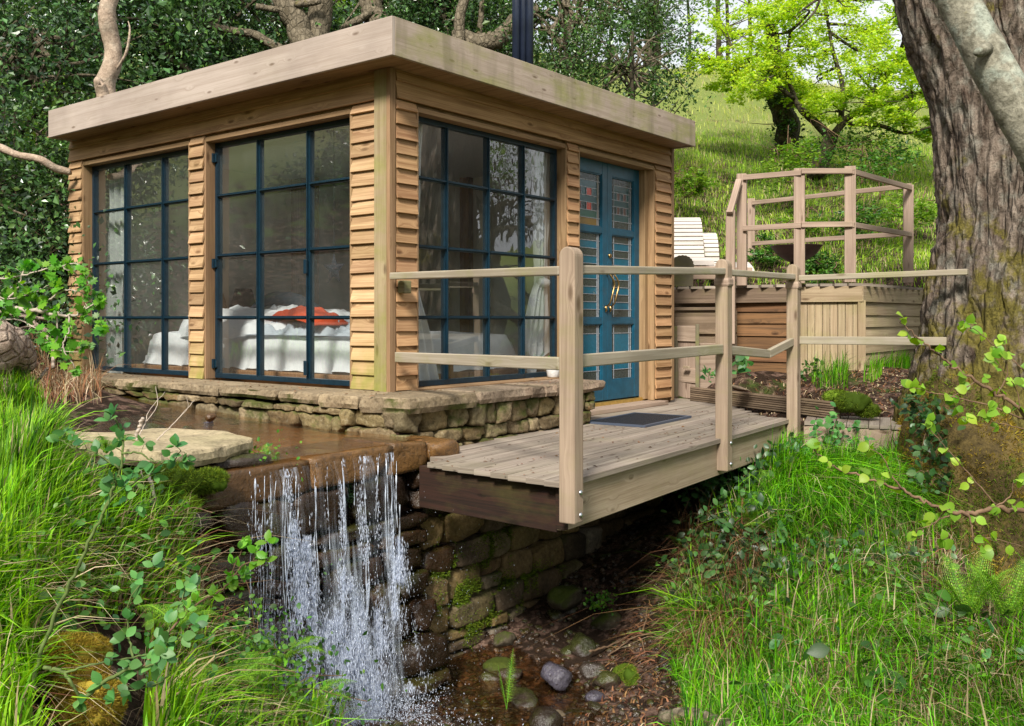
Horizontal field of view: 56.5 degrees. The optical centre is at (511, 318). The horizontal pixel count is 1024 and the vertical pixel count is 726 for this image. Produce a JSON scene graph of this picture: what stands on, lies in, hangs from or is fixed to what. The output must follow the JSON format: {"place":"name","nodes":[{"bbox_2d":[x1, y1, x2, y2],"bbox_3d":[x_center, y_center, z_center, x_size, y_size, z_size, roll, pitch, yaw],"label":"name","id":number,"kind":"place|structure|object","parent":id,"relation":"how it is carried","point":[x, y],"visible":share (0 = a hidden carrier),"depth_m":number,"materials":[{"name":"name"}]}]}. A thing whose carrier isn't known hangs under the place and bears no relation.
{"place":"outdoors","nodes":[
{"label":"outdoors","id":0,"kind":"place"},
{"bbox_2d":[53,387,419,467],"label":"stream","id":1,"kind":"structure","parent":0,"point":[284,456],"depth_m":5.66,"materials":[{"name":"liquid"}]},
{"bbox_2d":[17,0,919,90],"label":"sky","id":2,"kind":"structure","parent":0,"point":[872,12],"materials":[{"name":"white"}]},
{"bbox_2d":[0,26,1023,725],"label":"ground","id":3,"kind":"structure","parent":0,"point":[528,614],"depth_m":6.40,"materials":[{"name":"soil"}]},
{"bbox_2d":[0,321,36,394],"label":"boulder","id":4,"kind":"object","parent":3,"relation":"on","point":[17,349],"visible":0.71,"depth_m":4.98,"materials":[{"name":"stone"}]},
{"bbox_2d":[0,94,70,271],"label":"holly tree","id":5,"kind":"object","parent":3,"relation":"on","point":[9,128],"visible":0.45,"depth_m":8.82,"materials":[{"name":"green plant"}]},
{"bbox_2d":[0,66,95,353],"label":"holly tree","id":6,"kind":"object","parent":3,"relation":"on","point":[53,154],"visible":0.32,"depth_m":9.25,"materials":[{"name":"green plant"}]},
{"bbox_2d":[0,253,108,376],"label":"hawthorn branch","id":7,"kind":"object","parent":3,"relation":"on","point":[68,263],"visible":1,"depth_m":3.10,"materials":[{"name":"green plant"}]},
{"bbox_2d":[24,336,125,404],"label":"undergrowth","id":8,"kind":"object","parent":3,"relation":"on","point":[88,382],"visible":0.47,"depth_m":6.58,"materials":[{"name":"brown plant"}]},
{"bbox_2d":[36,630,128,725],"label":"moss mound","id":9,"kind":"object","parent":3,"relation":"on","point":[102,647],"visible":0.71,"depth_m":2.50,"materials":[{"name":"plant"}]},
{"bbox_2d":[0,152,169,376],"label":"undergrowth","id":10,"kind":"object","parent":3,"relation":"on","point":[32,245],"visible":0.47,"depth_m":8.25,"materials":[{"name":"green plant"}]},
{"bbox_2d":[0,0,175,253],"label":"holly tree","id":11,"kind":"object","parent":3,"relation":"on","point":[91,27],"visible":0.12,"depth_m":11.60,"materials":[{"name":"green plant"}]},
{"bbox_2d":[0,0,198,244],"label":"holly tree","id":12,"kind":"object","parent":3,"relation":"on","point":[19,61],"visible":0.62,"depth_m":10.53,"materials":[{"name":"green plant"}]},
{"bbox_2d":[0,0,215,102],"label":"holly tree","id":13,"kind":"object","parent":3,"relation":"on","point":[174,61],"visible":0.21,"depth_m":12.21,"materials":[{"name":"green plant"}]},
{"bbox_2d":[94,0,130,96],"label":"bare tree","id":14,"kind":"object","parent":3,"relation":"on","point":[105,78],"visible":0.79,"depth_m":9.33,"materials":[{"name":"brown plant"}]},
{"bbox_2d":[0,462,261,649],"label":"herb","id":15,"kind":"object","parent":3,"relation":"on","point":[180,558],"visible":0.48,"depth_m":3.44,"materials":[{"name":"green plant"}]},
{"bbox_2d":[0,436,284,718],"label":"ground cover","id":16,"kind":"object","parent":3,"relation":"on","point":[256,637],"visible":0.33,"depth_m":3.25,"materials":[{"name":"green plant"}]},
{"bbox_2d":[67,428,252,466],"bbox_3d":[-1.678,0.601,4.562,1.047,0.114,0.855,0,0,38],"label":"flat stone","id":17,"kind":"object","parent":3,"relation":"on","point":[204,447],"visible":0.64,"depth_m":4.42,"materials":[{"name":"stone"}]},
{"bbox_2d":[43,0,278,111],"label":"holly tree","id":18,"kind":"object","parent":3,"relation":"on","point":[180,42],"visible":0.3,"depth_m":12.74,"materials":[{"name":"green plant"}]},
{"bbox_2d":[137,461,229,496],"bbox_3d":[-1.399,0.683,4.076,0.135,0.189,0.457,0,0,38],"label":"moss mound","id":19,"kind":"object","parent":3,"relation":"on","point":[217,479],"visible":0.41,"depth_m":4.14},
{"bbox_2d":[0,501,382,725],"bbox_3d":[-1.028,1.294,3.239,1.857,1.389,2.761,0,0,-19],"label":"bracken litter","id":20,"kind":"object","parent":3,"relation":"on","point":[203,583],"visible":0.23,"depth_m":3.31,"materials":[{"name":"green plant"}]},
{"bbox_2d":[0,367,391,725],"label":"grass","id":21,"kind":"structure","parent":3,"relation":"on","point":[13,606],"depth_m":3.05,"materials":[{"name":"plant"}]},
{"bbox_2d":[31,403,195,692],"bbox_3d":[-0.987,0.566,2.350,0.403,0.715,0.085,0,0,1],"label":"briar stem","id":22,"kind":"object","parent":21,"relation":"on","point":[105,485],"visible":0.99,"depth_m":2.35,"materials":[{"name":"green plant"}]},
{"bbox_2d":[43,551,208,712],"bbox_3d":[-0.884,0.756,2.244,0.371,0.366,0.220,0,0,-38],"label":"briar stem","id":23,"kind":"object","parent":21,"relation":"on","point":[160,655],"visible":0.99,"depth_m":2.27,"materials":[{"name":"green plant"}]},
{"bbox_2d":[143,466,206,519],"bbox_3d":[-1.402,0.728,3.975,0.286,0.228,0.131,0,0,-37],"label":"moss mound","id":24,"kind":"object","parent":21,"relation":"on","point":[192,479],"visible":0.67,"depth_m":3.98,"materials":[{"name":"plant"}]},
{"bbox_2d":[143,530,278,665],"bbox_3d":[-0.880,0.786,2.763,0.387,0.330,0.153,0,0,-32],"label":"briar stem","id":25,"kind":"object","parent":21,"relation":"on","point":[244,571],"visible":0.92,"depth_m":2.80,"materials":[{"name":"green plant"}]},
{"bbox_2d":[80,0,343,78],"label":"holly tree","id":26,"kind":"object","parent":3,"relation":"on","point":[223,40],"visible":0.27,"depth_m":12.94,"materials":[{"name":"green plant"}]},
{"bbox_2d":[170,651,279,688],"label":"fern","id":27,"kind":"object","parent":3,"relation":"on","point":[236,682],"visible":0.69,"depth_m":3.31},
{"bbox_2d":[111,414,359,452],"bbox_3d":[-3.084,0.644,6.305,5.160,0.113,1.705,0,0,38],"label":"stream bed","id":28,"kind":"object","parent":3,"relation":"on","point":[223,423],"visible":0.07,"depth_m":5.79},
{"bbox_2d":[146,429,350,725],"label":"herb","id":29,"kind":"object","parent":3,"relation":"on","point":[262,648],"visible":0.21,"depth_m":3.57,"materials":[{"name":"green plant"}]},
{"bbox_2d":[183,0,332,48],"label":"bare tree","id":30,"kind":"object","parent":3,"relation":"on","point":[298,21],"visible":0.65,"depth_m":13.07,"materials":[{"name":"brown plant"}]},
{"bbox_2d":[136,580,406,725],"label":"ground cover","id":31,"kind":"object","parent":3,"relation":"on","point":[298,662],"visible":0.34,"depth_m":3.88,"materials":[{"name":"green plant"}]},
{"bbox_2d":[198,0,401,55],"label":"holly tree","id":32,"kind":"object","parent":3,"relation":"on","point":[279,36],"visible":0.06,"depth_m":14.23,"materials":[{"name":"green plant"}]},
{"bbox_2d":[52,371,637,445],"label":"plinth wall","id":33,"kind":"structure","parent":3,"relation":"on","point":[461,416],"depth_m":6.10,"materials":[{"name":"stone"}]},
{"bbox_2d":[47,0,694,415],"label":"cabin","id":34,"kind":"object","parent":33,"relation":"on","point":[283,168],"visible":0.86,"depth_m":7.58,"materials":[{"name":"wood"}]},
{"bbox_2d":[105,167,123,373],"bbox_3d":[-3.497,-0.485,8.434,0.280,1.930,0.066,0,0,38],"label":"curtain","id":35,"kind":"object","parent":34,"relation":"hanging from","point":[116,219],"visible":0.73,"depth_m":8.41,"materials":[{"name":"fabric"}]},
{"bbox_2d":[92,149,187,375],"bbox_3d":[-3.051,-0.443,7.905,1.600,1.781,0.056,0,0,38],"label":"window","id":36,"kind":"structure","parent":34,"relation":"in","point":[164,203],"depth_m":8.04,"materials":[{"name":"blue paint"}]},
{"bbox_2d":[212,118,349,385],"bbox_3d":[-1.627,-0.443,6.771,1.600,1.781,0.078,0,0,38],"label":"window","id":37,"kind":"structure","parent":34,"relation":"in","point":[217,157],"depth_m":6.93,"materials":[{"name":"blue paint"}]},
{"bbox_2d":[131,331,526,388],"bbox_3d":[-1.604,0.298,8.123,3.160,0.404,1.708,0,0,38],"label":"bed","id":38,"kind":"object","parent":34,"relation":"on","point":[285,355],"visible":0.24,"depth_m":7.35,"materials":[{"name":"fabric"}]},
{"bbox_2d":[178,304,349,338],"bbox_3d":[-2.076,0.027,8.283,2.100,0.309,1.320,0,0,38],"label":"duvet","id":39,"kind":"object","parent":38,"relation":"on","point":[233,328],"visible":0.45,"depth_m":7.68,"materials":[{"name":"fabric"}]},
{"bbox_2d":[272,305,348,325],"bbox_3d":[-1.614,-0.025,7.489,0.411,0.156,1.078,0,0,-38],"label":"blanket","id":40,"kind":"object","parent":39,"relation":"on","point":[301,311],"visible":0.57,"depth_m":7.23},
{"bbox_2d":[242,319,349,335],"bbox_3d":[-1.477,0.050,7.354,1.310,0.150,0.500,0,0,38],"label":"blanket","id":41,"kind":"object","parent":38,"relation":"on","point":[294,328],"visible":0.57,"depth_m":7.19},
{"bbox_2d":[419,124,438,380],"bbox_3d":[-0.615,-0.500,6.454,0.064,1.900,0.370,0,0,38],"label":"curtain","id":42,"kind":"object","parent":34,"relation":"hanging from","point":[428,371],"visible":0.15,"depth_m":6.47,"materials":[{"name":"fabric"}]},
{"bbox_2d":[419,116,556,386],"bbox_3d":[-0.172,-0.443,6.870,0.056,1.781,1.655,0,0,38],"label":"window","id":43,"kind":"structure","parent":34,"relation":"in","point":[444,182],"depth_m":6.85,"materials":[{"name":"blue paint"}]},
{"bbox_2d":[525,149,549,377],"bbox_3d":[0.192,-0.495,7.480,0.064,1.910,0.356,0,0,38],"label":"curtain","id":44,"kind":"object","parent":34,"relation":"hanging from","point":[537,337],"visible":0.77,"depth_m":7.50,"materials":[{"name":"fabric"}]},
{"bbox_2d":[580,157,614,400],"bbox_3d":[0.646,-0.318,7.916,0.124,2.025,0.610,0,0,38],"label":"door","id":45,"kind":"structure","parent":34,"relation":"in","point":[593,174],"depth_m":8.04,"materials":[{"name":"blue paint"}]},
{"bbox_2d":[607,163,638,399],"bbox_3d":[0.991,-0.318,8.355,0.124,2.025,0.529,0,0,38],"label":"door","id":46,"kind":"structure","parent":34,"relation":"in","point":[622,182],"depth_m":8.39,"materials":[{"name":"blue paint"}]},
{"bbox_2d":[339,0,386,29],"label":"bare tree","id":47,"kind":"object","parent":3,"relation":"on","point":[367,9],"visible":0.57,"depth_m":13.99,"materials":[{"name":"brown plant"}]},
{"bbox_2d":[94,435,668,715],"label":"retaining wall","id":48,"kind":"structure","parent":3,"relation":"on","point":[425,559],"depth_m":5.05,"materials":[{"name":"stone"}]},
{"bbox_2d":[386,549,566,679],"bbox_3d":[-0.128,1.832,5.756,0.194,0.674,1.876,0,0,36],"label":"moss patch","id":49,"kind":"object","parent":48,"relation":"attached to","point":[525,578],"visible":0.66,"depth_m":5.92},
{"bbox_2d":[424,514,530,625],"bbox_3d":[-0.198,1.351,5.740,0.096,0.995,1.110,0,0,38],"label":"moss patch","id":50,"kind":"object","parent":48,"relation":"attached to","point":[463,595],"visible":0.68,"depth_m":5.69,"materials":[{"name":"plant"}]},
{"bbox_2d":[282,0,504,34],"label":"holly tree","id":51,"kind":"object","parent":3,"relation":"on","point":[342,20],"visible":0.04,"depth_m":14.11,"materials":[{"name":"green plant"}]},
{"bbox_2d":[340,0,535,53],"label":"holly tree","id":52,"kind":"object","parent":3,"relation":"on","point":[441,13],"visible":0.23,"depth_m":14.22,"materials":[{"name":"green plant"}]},
{"bbox_2d":[371,645,606,725],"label":"pool","id":53,"kind":"structure","parent":3,"relation":"on","point":[490,691],"depth_m":5.04,"materials":[{"name":"liquid"}]},
{"bbox_2d":[247,454,523,725],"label":"waterfall","id":54,"kind":"structure","parent":53,"relation":"on","point":[361,627],"depth_m":4.65,"materials":[{"name":"white liquid"}]},
{"bbox_2d":[540,661,571,692],"bbox_3d":[0.241,1.934,5.146,0.172,0.146,0.186,-2,13,-23],"label":"rock","id":55,"kind":"object","parent":53,"relation":"on","point":[557,677],"visible":1,"depth_m":5.09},
{"bbox_2d":[452,0,540,50],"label":"bare tree","id":56,"kind":"object","parent":3,"relation":"on","point":[488,40],"visible":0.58,"depth_m":13.56,"materials":[{"name":"brown plant"}]},
{"bbox_2d":[377,501,693,725],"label":"gravel","id":57,"kind":"structure","parent":3,"relation":"on","point":[599,720],"depth_m":5.44,"materials":[{"name":"gravel"}]},
{"bbox_2d":[526,706,562,725],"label":"rock","id":58,"kind":"object","parent":57,"relation":"on","point":[544,716],"visible":0.99,"depth_m":4.65,"materials":[{"name":"stone"}]},
{"bbox_2d":[545,608,565,621],"bbox_3d":[0.275,1.880,6.017,0.138,0.098,0.154,18,16,21],"label":"rock","id":59,"kind":"object","parent":3,"relation":"on","point":[552,614],"visible":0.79,"depth_m":5.97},
{"bbox_2d":[546,585,582,610],"bbox_3d":[0.328,1.762,6.007,0.226,0.158,0.182,-6,-15,-10],"label":"rock","id":60,"kind":"object","parent":59,"relation":"on","point":[564,598],"visible":1,"depth_m":5.95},
{"bbox_2d":[466,0,660,86],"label":"holly tree","id":61,"kind":"object","parent":3,"relation":"on","point":[564,7],"visible":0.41,"depth_m":13.58,"materials":[{"name":"green plant"}]},
{"bbox_2d":[499,1,642,91],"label":"holly tree","id":62,"kind":"object","parent":3,"relation":"on","point":[565,67],"visible":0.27,"depth_m":12.84,"materials":[{"name":"green plant"}]},
{"bbox_2d":[535,0,675,95],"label":"holly tree","id":63,"kind":"object","parent":3,"relation":"on","point":[612,18],"visible":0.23,"depth_m":14.13,"materials":[{"name":"green plant"}]},
{"bbox_2d":[537,0,721,119],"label":"holly tree","id":64,"kind":"object","parent":3,"relation":"on","point":[643,76],"visible":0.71,"depth_m":12.95,"materials":[{"name":"green plant"}]},
{"bbox_2d":[575,599,684,725],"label":"leaf litter","id":65,"kind":"object","parent":3,"relation":"on","point":[655,671],"visible":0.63,"depth_m":5.08,"materials":[{"name":"brown plant"}]},
{"bbox_2d":[605,0,697,113],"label":"holly tree","id":66,"kind":"object","parent":3,"relation":"on","point":[660,8],"visible":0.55,"depth_m":13.93,"materials":[{"name":"green plant"}]},
{"bbox_2d":[390,247,968,531],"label":"boardwalk","id":67,"kind":"structure","parent":3,"relation":"on","point":[573,487],"depth_m":5.30,"materials":[{"name":"brown wood"}]},
{"bbox_2d":[588,412,691,427],"bbox_3d":[0.965,0.762,7.216,0.494,0.016,0.822,0,0,34],"label":"door mat","id":68,"kind":"object","parent":67,"relation":"on","point":[638,419],"depth_m":7.15,"materials":[{"name":"black rubber"}]},
{"bbox_2d":[674,324,714,397],"bbox_3d":[1.863,0.415,9.247,0.514,0.730,0.330,0,0,-22],"label":"cupboard","id":69,"kind":"object","parent":3,"relation":"on","point":[687,373],"visible":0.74,"depth_m":9.17,"materials":[{"name":"wood"}]},
{"bbox_2d":[537,492,856,721],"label":"bracken litter","id":70,"kind":"object","parent":3,"relation":"on","point":[680,548],"visible":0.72,"depth_m":5.33,"materials":[{"name":"green plant"}]},
{"bbox_2d":[674,166,719,199],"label":"shrub","id":71,"kind":"object","parent":3,"relation":"on","point":[695,184],"visible":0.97,"depth_m":12.81,"materials":[{"name":"green plant"}]},
{"bbox_2d":[661,432,804,527],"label":"bramble","id":72,"kind":"object","parent":3,"relation":"on","point":[715,484],"visible":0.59,"depth_m":6.49,"materials":[{"name":"green plant"}]},
{"bbox_2d":[655,533,810,630],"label":"bramble","id":73,"kind":"object","parent":3,"relation":"on","point":[713,572],"visible":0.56,"depth_m":5.35,"materials":[{"name":"green plant"}]},
{"bbox_2d":[661,484,820,604],"bbox_3d":[1.386,1.371,5.839,0.960,0.586,1.311,0,0,15],"label":"bramble","id":74,"kind":"object","parent":3,"relation":"on","point":[724,527],"visible":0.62,"depth_m":5.71,"materials":[{"name":"green plant"}]},
{"bbox_2d":[690,387,840,418],"bbox_3d":[2.116,0.719,8.177,0.122,0.162,1.790,0,0,-26],"label":"edging board","id":75,"kind":"object","parent":3,"relation":"on","point":[773,403],"visible":0.74,"depth_m":8.01,"materials":[{"name":"wood"}]},
{"bbox_2d":[747,125,822,193],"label":"shrub","id":76,"kind":"object","parent":3,"relation":"on","point":[788,157],"visible":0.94,"depth_m":13.38,"materials":[{"name":"green plant"}]},
{"bbox_2d":[753,23,822,166],"bbox_3d":[4.619,-3.642,15.978,1.228,2.884,1.080,0,0,38],"label":"ivy clad tree","id":77,"kind":"object","parent":3,"relation":"on","point":[783,118],"visible":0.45,"depth_m":16.02,"materials":[{"name":"green plant"}]},
{"bbox_2d":[661,62,934,210],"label":"grass","id":78,"kind":"structure","parent":3,"relation":"on","point":[765,119],"depth_m":18.33,"materials":[{"name":"plant"}]},
{"bbox_2d":[674,166,923,377],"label":"raised deck","id":79,"kind":"structure","parent":3,"relation":"on","point":[759,316],"depth_m":9.20,"materials":[{"name":"wood"}]},
{"bbox_2d":[674,217,714,278],"bbox_3d":[1.865,-0.806,10.790,0.761,0.776,1.350,0,0,3],"label":"slatted lounger","id":80,"kind":"object","parent":79,"relation":"on","point":[688,230],"visible":0.37,"depth_m":10.93,"materials":[{"name":"wood"}]},
{"bbox_2d":[673,0,932,180],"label":"spring tree","id":81,"kind":"object","parent":3,"relation":"on","point":[875,96],"visible":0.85,"depth_m":14.67,"materials":[{"name":"green plant"}]},
{"bbox_2d":[674,126,937,335],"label":"grass","id":82,"kind":"structure","parent":3,"relation":"on","point":[861,249],"depth_m":14.19,"materials":[{"name":"plant"}]},
{"bbox_2d":[605,422,1023,725],"bbox_3d":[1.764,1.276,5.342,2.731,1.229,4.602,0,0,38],"label":"grass","id":83,"kind":"structure","parent":3,"relation":"on","point":[722,715],"depth_m":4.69,"materials":[{"name":"plant"}]},
{"bbox_2d":[764,402,874,467],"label":"bramble","id":84,"kind":"object","parent":3,"relation":"on","point":[829,423],"visible":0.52,"depth_m":6.87,"materials":[{"name":"green plant"}]},
{"bbox_2d":[733,367,908,425],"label":"leaf litter","id":85,"kind":"object","parent":3,"relation":"on","point":[882,394],"visible":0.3,"depth_m":8.52,"materials":[{"name":"brown plant"}]},
{"bbox_2d":[805,242,843,283],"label":"shrub","id":86,"kind":"object","parent":3,"relation":"on","point":[822,266],"visible":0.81,"depth_m":11.30,"materials":[{"name":"green plant"}]},
{"bbox_2d":[809,349,864,388],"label":"grass","id":87,"kind":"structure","parent":3,"relation":"on","point":[844,368],"depth_m":8.73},
{"bbox_2d":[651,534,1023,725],"bbox_3d":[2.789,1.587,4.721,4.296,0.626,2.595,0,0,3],"label":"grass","id":88,"kind":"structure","parent":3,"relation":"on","point":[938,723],"depth_m":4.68,"materials":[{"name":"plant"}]},
{"bbox_2d":[703,505,981,598],"bbox_3d":[1.916,1.375,5.624,1.574,0.405,0.847,0,0,15],"label":"bramble","id":89,"kind":"object","parent":3,"relation":"on","point":[845,542],"visible":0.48,"depth_m":5.57,"materials":[{"name":"green plant"}]},
{"bbox_2d":[730,469,966,589],"bbox_3d":[2.136,1.218,6.239,1.415,0.717,2.002,0,0,19],"label":"herb","id":90,"kind":"object","parent":3,"relation":"on","point":[895,532],"visible":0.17,"depth_m":5.64,"materials":[{"name":"green plant"}]},
{"bbox_2d":[804,416,901,454],"bbox_3d":[2.611,0.893,7.313,0.739,0.234,0.621,0,0,25],"label":"side step","id":91,"kind":"object","parent":3,"relation":"on","point":[875,424],"visible":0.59,"depth_m":7.06,"materials":[{"name":"stone"}]},
{"bbox_2d":[821,387,881,419],"bbox_3d":[2.615,0.656,7.407,0.359,0.239,0.486,0,0,-17],"label":"moss mound","id":92,"kind":"object","parent":91,"relation":"on","point":[859,405],"visible":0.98,"depth_m":7.25,"materials":[{"name":"plant"}]},
{"bbox_2d":[813,197,892,235],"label":"shrub","id":93,"kind":"object","parent":3,"relation":"on","point":[862,213],"visible":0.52,"depth_m":12.08,"materials":[{"name":"green plant"}]},
{"bbox_2d":[807,642,905,720],"bbox_3d":[1.551,1.625,4.282,0.370,0.334,0.436,0,0,38],"label":"dock","id":94,"kind":"object","parent":3,"relation":"on","point":[818,650],"visible":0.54,"depth_m":4.29,"materials":[{"name":"green plant"}]},
{"bbox_2d":[802,111,913,183],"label":"shrub","id":95,"kind":"object","parent":3,"relation":"on","point":[850,144],"visible":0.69,"depth_m":14.54,"materials":[{"name":"green plant"}]},
{"bbox_2d":[819,128,928,199],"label":"shrub","id":96,"kind":"object","parent":3,"relation":"on","point":[870,157],"visible":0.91,"depth_m":13.23,"materials":[{"name":"green plant"}]},
{"bbox_2d":[863,348,912,384],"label":"grass","id":97,"kind":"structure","parent":3,"relation":"on","point":[902,361],"depth_m":9.00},
{"bbox_2d":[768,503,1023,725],"bbox_3d":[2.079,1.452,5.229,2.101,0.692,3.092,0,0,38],"label":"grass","id":98,"kind":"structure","parent":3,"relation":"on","point":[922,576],"depth_m":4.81,"materials":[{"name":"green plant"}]},
{"bbox_2d":[799,608,1010,703],"bbox_3d":[1.925,1.617,4.624,0.949,0.322,1.188,0,0,38],"label":"herb","id":99,"kind":"object","parent":3,"relation":"on","point":[936,676],"visible":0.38,"depth_m":4.56,"materials":[{"name":"green plant"}]},
{"bbox_2d":[802,559,1009,705],"bbox_3d":[2.026,1.530,5.009,0.949,0.430,1.259,0,0,38],"label":"bramble","id":100,"kind":"object","parent":3,"relation":"on","point":[905,622],"visible":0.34,"depth_m":4.94,"materials":[{"name":"green plant"}]},
{"bbox_2d":[878,182,937,230],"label":"shrub","id":101,"kind":"object","parent":3,"relation":"on","point":[927,213],"visible":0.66,"depth_m":12.26,"materials":[{"name":"green plant"}]},
{"bbox_2d":[805,438,1023,561],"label":"hazel branch","id":102,"kind":"object","parent":3,"relation":"on","point":[987,551],"visible":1,"depth_m":3.00,"materials":[{"name":"green plant"}]},
{"bbox_2d":[891,0,1023,595],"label":"oak tree","id":103,"kind":"object","parent":3,"relation":"on","point":[978,175],"visible":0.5,"depth_m":6.67,"materials":[{"name":"brown plant"}]},
{"bbox_2d":[889,392,965,495],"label":"ivy","id":104,"kind":"object","parent":103,"relation":"attached to","point":[916,409],"visible":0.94,"depth_m":6.25,"materials":[{"name":"green plant"}]},
{"bbox_2d":[896,311,1023,504],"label":"hazel branch","id":105,"kind":"object","parent":3,"relation":"on","point":[997,351],"visible":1,"depth_m":3.00,"materials":[{"name":"green plant"}]},
{"bbox_2d":[917,589,1012,635],"bbox_3d":[2.327,1.567,4.980,0.341,0.338,0.424,0,0,-23],"label":"dock","id":106,"kind":"object","parent":3,"relation":"on","point":[945,596],"visible":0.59,"depth_m":4.93,"materials":[{"name":"green plant"}]},
{"bbox_2d":[925,551,1011,620],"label":"fern","id":107,"kind":"object","parent":3,"relation":"on","point":[971,600],"visible":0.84,"depth_m":5.01,"materials":[{"name":"plant"}]},
{"bbox_2d":[932,0,1023,172],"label":"leaning tree","id":108,"kind":"object","parent":3,"relation":"on","point":[992,66],"visible":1,"depth_m":4.43,"materials":[{"name":"plant"}]},
{"bbox_2d":[966,558,1023,623],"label":"fern","id":109,"kind":"object","parent":3,"relation":"on","point":[1000,603],"visible":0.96,"depth_m":4.88,"materials":[{"name":"plant"}]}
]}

